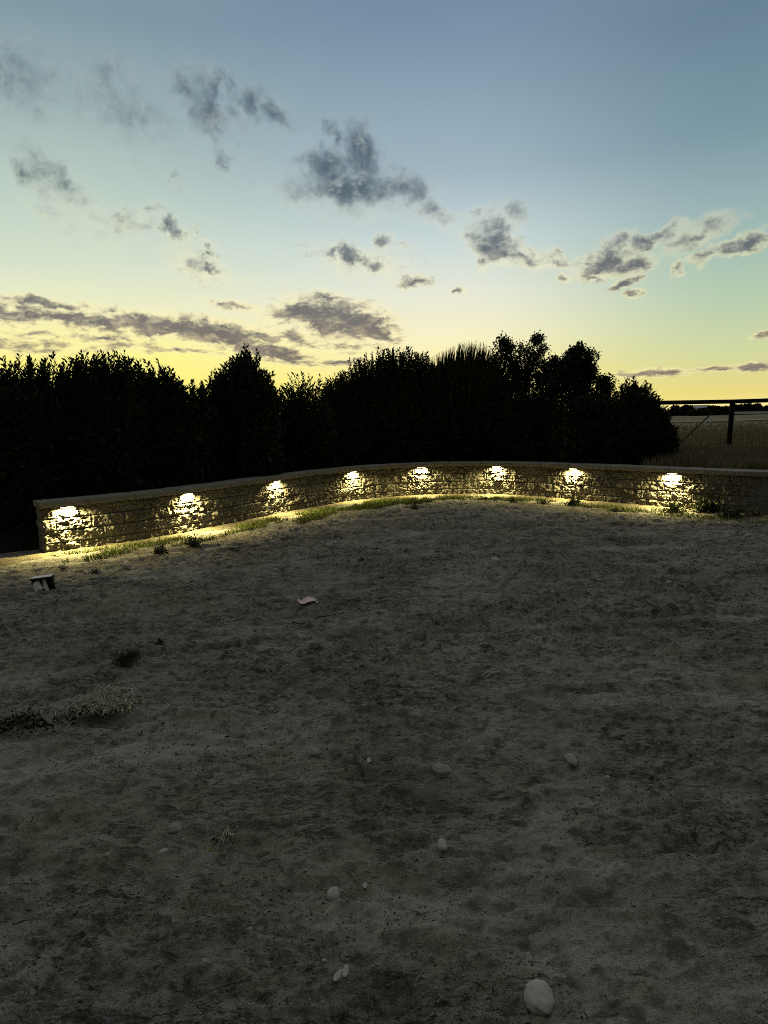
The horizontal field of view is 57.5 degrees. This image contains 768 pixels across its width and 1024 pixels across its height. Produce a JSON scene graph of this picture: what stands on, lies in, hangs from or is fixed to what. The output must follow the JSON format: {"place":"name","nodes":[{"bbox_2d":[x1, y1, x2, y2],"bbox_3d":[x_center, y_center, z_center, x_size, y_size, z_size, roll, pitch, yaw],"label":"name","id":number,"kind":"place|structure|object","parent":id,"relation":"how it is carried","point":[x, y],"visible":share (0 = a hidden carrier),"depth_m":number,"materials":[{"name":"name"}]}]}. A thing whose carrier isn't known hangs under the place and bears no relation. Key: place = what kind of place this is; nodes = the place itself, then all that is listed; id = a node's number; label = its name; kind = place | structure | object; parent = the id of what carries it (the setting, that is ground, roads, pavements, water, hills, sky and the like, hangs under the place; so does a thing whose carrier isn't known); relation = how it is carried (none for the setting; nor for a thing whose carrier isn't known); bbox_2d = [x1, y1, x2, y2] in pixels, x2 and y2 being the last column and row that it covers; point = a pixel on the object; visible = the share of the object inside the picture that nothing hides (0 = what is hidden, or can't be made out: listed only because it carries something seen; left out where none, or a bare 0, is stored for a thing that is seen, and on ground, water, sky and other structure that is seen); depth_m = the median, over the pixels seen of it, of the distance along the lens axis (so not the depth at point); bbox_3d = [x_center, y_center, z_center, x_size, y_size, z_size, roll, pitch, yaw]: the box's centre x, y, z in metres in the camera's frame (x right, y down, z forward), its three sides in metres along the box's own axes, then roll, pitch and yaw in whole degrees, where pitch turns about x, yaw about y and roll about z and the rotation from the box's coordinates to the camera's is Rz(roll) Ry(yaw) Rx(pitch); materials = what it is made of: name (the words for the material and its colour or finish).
{"place":"outdoors","nodes":[
{"label":"outdoors","id":0,"kind":"place"},
{"bbox_2d":[322,345,440,464],"bbox_3d":[-0.076,-1.980,14.959,2.837,3.130,2.058,-2,8,0],"label":"round shrub","id":1,"kind":"object","parent":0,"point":[381,417],"visible":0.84,"depth_m":14.25,"materials":[{"name":"green plant"}]},
{"bbox_2d":[0,495,767,1023],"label":"ground","id":2,"kind":"structure","parent":0,"point":[728,613],"depth_m":3.06,"materials":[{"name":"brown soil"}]},
{"bbox_2d":[0,511,39,553],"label":"soil bank","id":3,"kind":"structure","parent":2,"relation":"on","point":[15,541],"depth_m":8.97,"materials":[{"name":"brown soil"}]},
{"bbox_2d":[0,351,79,533],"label":"broadleaf shrub","id":4,"kind":"object","parent":3,"relation":"on","point":[31,420],"visible":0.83,"depth_m":9.13,"materials":[{"name":"green plant"}]},
{"bbox_2d":[0,702,78,738],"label":"grass tuft","id":5,"kind":"object","parent":2,"relation":"on","point":[29,725],"visible":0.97,"depth_m":3.61,"materials":[{"name":"green plant"}]},
{"bbox_2d":[25,574,55,594],"bbox_3d":[-3.290,0.707,6.598,0.310,0.166,0.220,-7,9,-9],"label":"fallen fixture","id":6,"kind":"object","parent":2,"relation":"on","point":[44,582],"visible":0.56,"depth_m":6.62,"materials":[{"name":"black plastic"}]},
{"bbox_2d":[88,567,101,573],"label":"weed","id":7,"kind":"object","parent":2,"relation":"on","point":[95,570],"visible":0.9,"depth_m":7.35,"materials":[{"name":"green plant"}]},
{"bbox_2d":[55,680,153,718],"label":"grass tuft","id":8,"kind":"object","parent":2,"relation":"on","point":[108,700],"visible":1,"depth_m":3.77,"materials":[{"name":"plant"}]},
{"bbox_2d":[109,648,140,666],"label":"weed","id":9,"kind":"object","parent":2,"relation":"on","point":[123,659],"visible":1,"depth_m":4.50,"materials":[{"name":"green plant"}]},
{"bbox_2d":[152,638,167,645],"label":"weed","id":10,"kind":"object","parent":2,"relation":"on","point":[159,642],"visible":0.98,"depth_m":4.91,"materials":[{"name":"green plant"}]},
{"bbox_2d":[152,521,169,554],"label":"weed","id":11,"kind":"object","parent":2,"relation":"on","point":[160,551],"visible":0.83,"depth_m":8.30,"materials":[{"name":"green plant"}]},
{"bbox_2d":[159,848,167,852],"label":"stone","id":12,"kind":"object","parent":2,"relation":"on","point":[163,850],"visible":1,"depth_m":2.56,"materials":[{"name":"grey stone"}]},
{"bbox_2d":[167,823,182,833],"bbox_3d":[-0.807,1.222,2.702,0.060,0.031,0.054,-5,8,-23],"label":"stone","id":13,"kind":"object","parent":2,"relation":"on","point":[173,828],"visible":1,"depth_m":2.69,"materials":[{"name":"grey stone"}]},
{"bbox_2d":[185,533,202,547],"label":"weed","id":14,"kind":"object","parent":2,"relation":"on","point":[193,543],"visible":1,"depth_m":8.67,"materials":[{"name":"green plant"}]},
{"bbox_2d":[201,958,209,962],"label":"stone","id":15,"kind":"object","parent":2,"relation":"on","point":[203,960],"visible":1,"depth_m":2.02,"materials":[{"name":"grey stone"}]},
{"bbox_2d":[206,826,238,850],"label":"grass tuft","id":16,"kind":"object","parent":2,"relation":"on","point":[223,841],"visible":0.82,"depth_m":2.60,"materials":[{"name":"plant"}]},
{"bbox_2d":[226,545,243,549],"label":"weed","id":17,"kind":"object","parent":2,"relation":"on","point":[238,547],"visible":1,"depth_m":8.44,"materials":[{"name":"green plant"}]},
{"bbox_2d":[197,342,287,480],"bbox_3d":[-2.506,-1.433,11.902,1.709,2.888,1.678,-2,8,0],"label":"broadleaf shrub","id":18,"kind":"object","parent":2,"relation":"on","point":[243,397],"visible":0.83,"depth_m":11.38,"materials":[{"name":"green plant"}]},
{"bbox_2d":[298,597,317,603],"bbox_3d":[-0.640,0.749,5.939,0.182,0.039,0.127,-3,8,-10],"label":"paper scrap","id":19,"kind":"object","parent":2,"relation":"on","point":[305,600],"visible":1,"depth_m":5.95,"materials":[{"name":"white paper"}]},
{"bbox_2d":[275,371,342,472],"bbox_3d":[-1.572,-1.437,13.299,1.555,2.466,1.664,-2,8,0],"label":"sparse shrub","id":20,"kind":"object","parent":2,"relation":"on","point":[309,432],"visible":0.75,"depth_m":12.83,"materials":[{"name":"green plant"}]},
{"bbox_2d":[307,747,319,755],"bbox_3d":[-0.327,1.114,3.251,0.065,0.037,0.074,-2,8,0],"label":"stone","id":21,"kind":"object","parent":2,"relation":"on","point":[312,751],"visible":0.98,"depth_m":3.23,"materials":[{"name":"grey stone"}]},
{"bbox_2d":[292,609,352,624],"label":"twig","id":22,"kind":"object","parent":2,"relation":"on","point":[318,617],"visible":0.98,"depth_m":5.43,"materials":[{"name":"brown wood"}]},
{"bbox_2d":[327,886,339,901],"bbox_3d":[-0.167,1.265,2.312,0.044,0.044,0.060,-2,8,0],"label":"stone","id":23,"kind":"object","parent":2,"relation":"on","point":[333,893],"visible":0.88,"depth_m":2.30,"materials":[{"name":"grey stone"}]},
{"bbox_2d":[333,969,342,981],"bbox_3d":[-0.126,1.292,1.952,0.022,0.014,0.047,3,9,28],"label":"stone","id":24,"kind":"object","parent":2,"relation":"on","point":[337,975],"visible":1,"depth_m":1.94,"materials":[{"name":"grey stone"}]},
{"bbox_2d":[342,964,348,976],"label":"stone","id":25,"kind":"object","parent":2,"relation":"on","point":[345,971],"visible":1,"depth_m":1.95,"materials":[{"name":"grey stone"}]},
{"bbox_2d":[0,496,767,1023],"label":"dirt crumbs","id":26,"kind":"object","parent":2,"relation":"on","point":[396,794],"visible":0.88,"depth_m":2.75,"materials":[{"name":"soil"}]},
{"bbox_2d":[0,498,767,1023],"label":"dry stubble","id":27,"kind":"object","parent":2,"relation":"on","point":[404,762],"visible":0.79,"depth_m":2.83,"materials":[{"name":"beige plant"}]},
{"bbox_2d":[0,494,767,566],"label":"gravel strip","id":28,"kind":"object","parent":2,"relation":"on","point":[8,561],"visible":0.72,"depth_m":10.60,"materials":[{"name":"beige gravel"}]},
{"bbox_2d":[657,500,692,512],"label":"weed","id":29,"kind":"object","parent":28,"relation":"on","point":[676,507],"visible":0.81,"depth_m":10.58,"materials":[{"name":"green plant"}]},
{"bbox_2d":[692,492,722,512],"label":"weed","id":30,"kind":"object","parent":28,"relation":"on","point":[703,504],"visible":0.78,"depth_m":10.46,"materials":[{"name":"green plant"}]},
{"bbox_2d":[745,508,765,516],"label":"weed","id":31,"kind":"object","parent":28,"relation":"on","point":[753,513],"visible":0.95,"depth_m":9.93,"materials":[{"name":"green plant"}]},
{"bbox_2d":[33,461,767,552],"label":"retaining wall","id":32,"kind":"structure","parent":2,"relation":"on","point":[99,520],"depth_m":11.05,"materials":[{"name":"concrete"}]},
{"bbox_2d":[51,494,766,562],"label":"short grass","id":33,"kind":"structure","parent":2,"relation":"on","point":[309,515],"depth_m":10.72,"materials":[{"name":"green plant"}]},
{"bbox_2d":[411,501,418,509],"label":"weed","id":34,"kind":"object","parent":2,"relation":"on","point":[414,506],"visible":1,"depth_m":11.71,"materials":[{"name":"green plant"}]},
{"bbox_2d":[432,763,450,777],"bbox_3d":[0.248,1.119,3.029,0.079,0.049,0.097,-5,8,-23],"label":"stone","id":35,"kind":"object","parent":2,"relation":"on","point":[440,770],"visible":0.97,"depth_m":3.00,"materials":[{"name":"grey stone"}]},
{"bbox_2d":[437,838,447,851],"bbox_3d":[0.210,1.201,2.526,0.036,0.030,0.065,-2,8,0],"label":"stone","id":36,"kind":"object","parent":2,"relation":"on","point":[442,845],"visible":1,"depth_m":2.51,"materials":[{"name":"grey stone"}]},
{"bbox_2d":[420,357,515,461],"bbox_3d":[1.841,-1.909,14.977,2.395,2.836,2.085,-2,8,0],"label":"broad shrub","id":37,"kind":"object","parent":2,"relation":"on","point":[451,448],"visible":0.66,"depth_m":14.23,"materials":[{"name":"green plant"}]},
{"bbox_2d":[505,496,518,502],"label":"weed","id":38,"kind":"object","parent":2,"relation":"on","point":[512,499],"visible":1,"depth_m":12.16,"materials":[{"name":"green plant"}]},
{"bbox_2d":[525,952,532,959],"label":"stone","id":39,"kind":"object","parent":2,"relation":"on","point":[529,955],"visible":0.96,"depth_m":2.03,"materials":[{"name":"grey stone"}]},
{"bbox_2d":[524,979,554,1015],"bbox_3d":[0.413,1.304,1.881,0.084,0.046,0.110,-2,8,0],"label":"stone","id":40,"kind":"object","parent":2,"relation":"on","point":[538,997],"visible":1,"depth_m":1.86,"materials":[{"name":"grey stone"}]},
{"bbox_2d":[536,497,551,504],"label":"weed","id":41,"kind":"object","parent":2,"relation":"on","point":[541,501],"visible":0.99,"depth_m":11.92,"materials":[{"name":"green plant"}]},
{"bbox_2d":[564,753,577,766],"bbox_3d":[0.823,1.088,3.073,0.049,0.032,0.105,-2,8,0],"label":"stone","id":42,"kind":"object","parent":2,"relation":"on","point":[571,758],"visible":1,"depth_m":3.05,"materials":[{"name":"grey stone"}]},
{"bbox_2d":[565,494,583,505],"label":"weed","id":43,"kind":"object","parent":2,"relation":"on","point":[572,500],"visible":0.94,"depth_m":11.66,"materials":[{"name":"green plant"}]},
{"bbox_2d":[544,390,609,463],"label":"shrub","id":44,"kind":"object","parent":2,"relation":"on","point":[573,435],"visible":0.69,"depth_m":12.73,"materials":[{"name":"green plant"}]},
{"bbox_2d":[606,506,620,511],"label":"weed","id":45,"kind":"object","parent":2,"relation":"on","point":[614,510],"visible":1,"depth_m":10.90,"materials":[{"name":"green plant"}]},
{"bbox_2d":[716,503,750,518],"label":"weed","id":46,"kind":"object","parent":2,"relation":"on","point":[728,512],"visible":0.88,"depth_m":9.84,"materials":[{"name":"green plant"}]},
{"bbox_2d":[0,0,767,408],"label":"sky","id":47,"kind":"structure","parent":0,"point":[313,186],"materials":[{"name":"blue"}]},
{"bbox_2d":[414,340,538,461],"bbox_3d":[1.650,-2.335,15.061,3.703,2.567,2.013,-2,8,0],"label":"tall grass clump","id":48,"kind":"object","parent":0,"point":[450,359],"visible":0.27,"depth_m":14.39,"materials":[{"name":"green plant"}]},
{"bbox_2d":[666,409,767,431],"bbox_3d":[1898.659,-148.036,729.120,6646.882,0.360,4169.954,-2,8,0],"label":"field","id":49,"kind":"structure","parent":0,"point":[737,417],"depth_m":63.23,"materials":[{"name":"plant"}]},
{"bbox_2d":[48,349,156,497],"bbox_3d":[-4.063,-0.990,10.136,1.568,2.710,1.891,-2,8,0],"label":"broadleaf shrub","id":50,"kind":"object","parent":49,"relation":"on","point":[109,426],"visible":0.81,"depth_m":9.57,"materials":[{"name":"green plant"}]},
{"bbox_2d":[133,358,223,488],"bbox_3d":[-3.331,-1.071,10.923,1.627,2.648,1.781,-2,8,0],"label":"broadleaf shrub","id":51,"kind":"object","parent":49,"relation":"on","point":[185,427],"visible":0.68,"depth_m":10.42,"materials":[{"name":"green plant"}]},
{"bbox_2d":[488,330,555,396],"bbox_3d":[3.176,-2.719,16.151,1.882,2.963,1.796,-2,8,0],"label":"gappy tree","id":52,"kind":"object","parent":49,"relation":"on","point":[528,362],"visible":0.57,"depth_m":15.88,"materials":[{"name":"green plant"}]},
{"bbox_2d":[531,340,619,405],"bbox_3d":[4.124,-2.415,15.376,1.834,2.525,2.248,-2,8,0],"label":"dense tree","id":53,"kind":"object","parent":49,"relation":"on","point":[574,369],"visible":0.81,"depth_m":14.82,"materials":[{"name":"green plant"}]},
{"bbox_2d":[594,375,681,464],"bbox_3d":[4.507,-1.362,12.853,1.689,2.276,1.991,-2,8,0],"label":"broadleaf shrub","id":54,"kind":"object","parent":49,"relation":"on","point":[637,424],"visible":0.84,"depth_m":12.17,"materials":[{"name":"green plant"}]},
{"bbox_2d":[669,405,683,415],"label":"shrub","id":55,"kind":"object","parent":49,"relation":"on","point":[674,410],"visible":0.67,"depth_m":102.48,"materials":[{"name":"green plant"}]},
{"bbox_2d":[678,404,693,415],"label":"shrub","id":56,"kind":"object","parent":49,"relation":"on","point":[684,410],"visible":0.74,"depth_m":98.91,"materials":[{"name":"green plant"}]},
{"bbox_2d":[687,408,713,415],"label":"shrub","id":57,"kind":"object","parent":49,"relation":"on","point":[698,412],"visible":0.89,"depth_m":94.88,"materials":[{"name":"green plant"}]},
{"bbox_2d":[693,405,708,409],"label":"building","id":58,"kind":"structure","parent":49,"relation":"on","point":[696,407],"depth_m":132.07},
{"bbox_2d":[638,420,767,469],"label":"dry field grass","id":59,"kind":"structure","parent":49,"relation":"on","point":[715,453],"depth_m":13.54,"materials":[{"name":"beige plant"}]},
{"bbox_2d":[703,405,718,414],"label":"shrub","id":60,"kind":"object","parent":49,"relation":"on","point":[712,408],"visible":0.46,"depth_m":96.36,"materials":[{"name":"green plant"}]},
{"bbox_2d":[660,398,767,445],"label":"pipe fence","id":61,"kind":"object","parent":49,"relation":"on","point":[732,402],"visible":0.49,"depth_m":14.82,"materials":[{"name":"metal"}]},
{"bbox_2d":[715,405,728,414],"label":"shrub","id":62,"kind":"object","parent":49,"relation":"on","point":[723,409],"visible":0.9,"depth_m":95.43,"materials":[{"name":"green plant"}]},
{"bbox_2d":[729,403,753,411],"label":"shrub","id":63,"kind":"object","parent":49,"relation":"on","point":[746,407],"visible":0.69,"depth_m":147.94,"materials":[{"name":"green plant"}]},
{"bbox_2d":[745,403,762,410],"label":"shrub","id":64,"kind":"object","parent":49,"relation":"on","point":[757,406],"visible":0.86,"depth_m":148.19,"materials":[{"name":"green plant"}]},
{"bbox_2d":[759,405,767,410],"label":"shrub","id":65,"kind":"object","parent":49,"relation":"on","point":[763,408],"visible":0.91,"depth_m":138.60,"materials":[{"name":"green plant"}]},
{"bbox_2d":[671,419,766,421],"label":"dirt track","id":66,"kind":"structure","parent":0,"point":[720,420],"depth_m":52.48,"materials":[{"name":"beige soil"}]},
{"bbox_2d":[720,411,767,414],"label":"stubble ground","id":67,"kind":"structure","parent":0,"point":[752,412],"depth_m":113.81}
]}

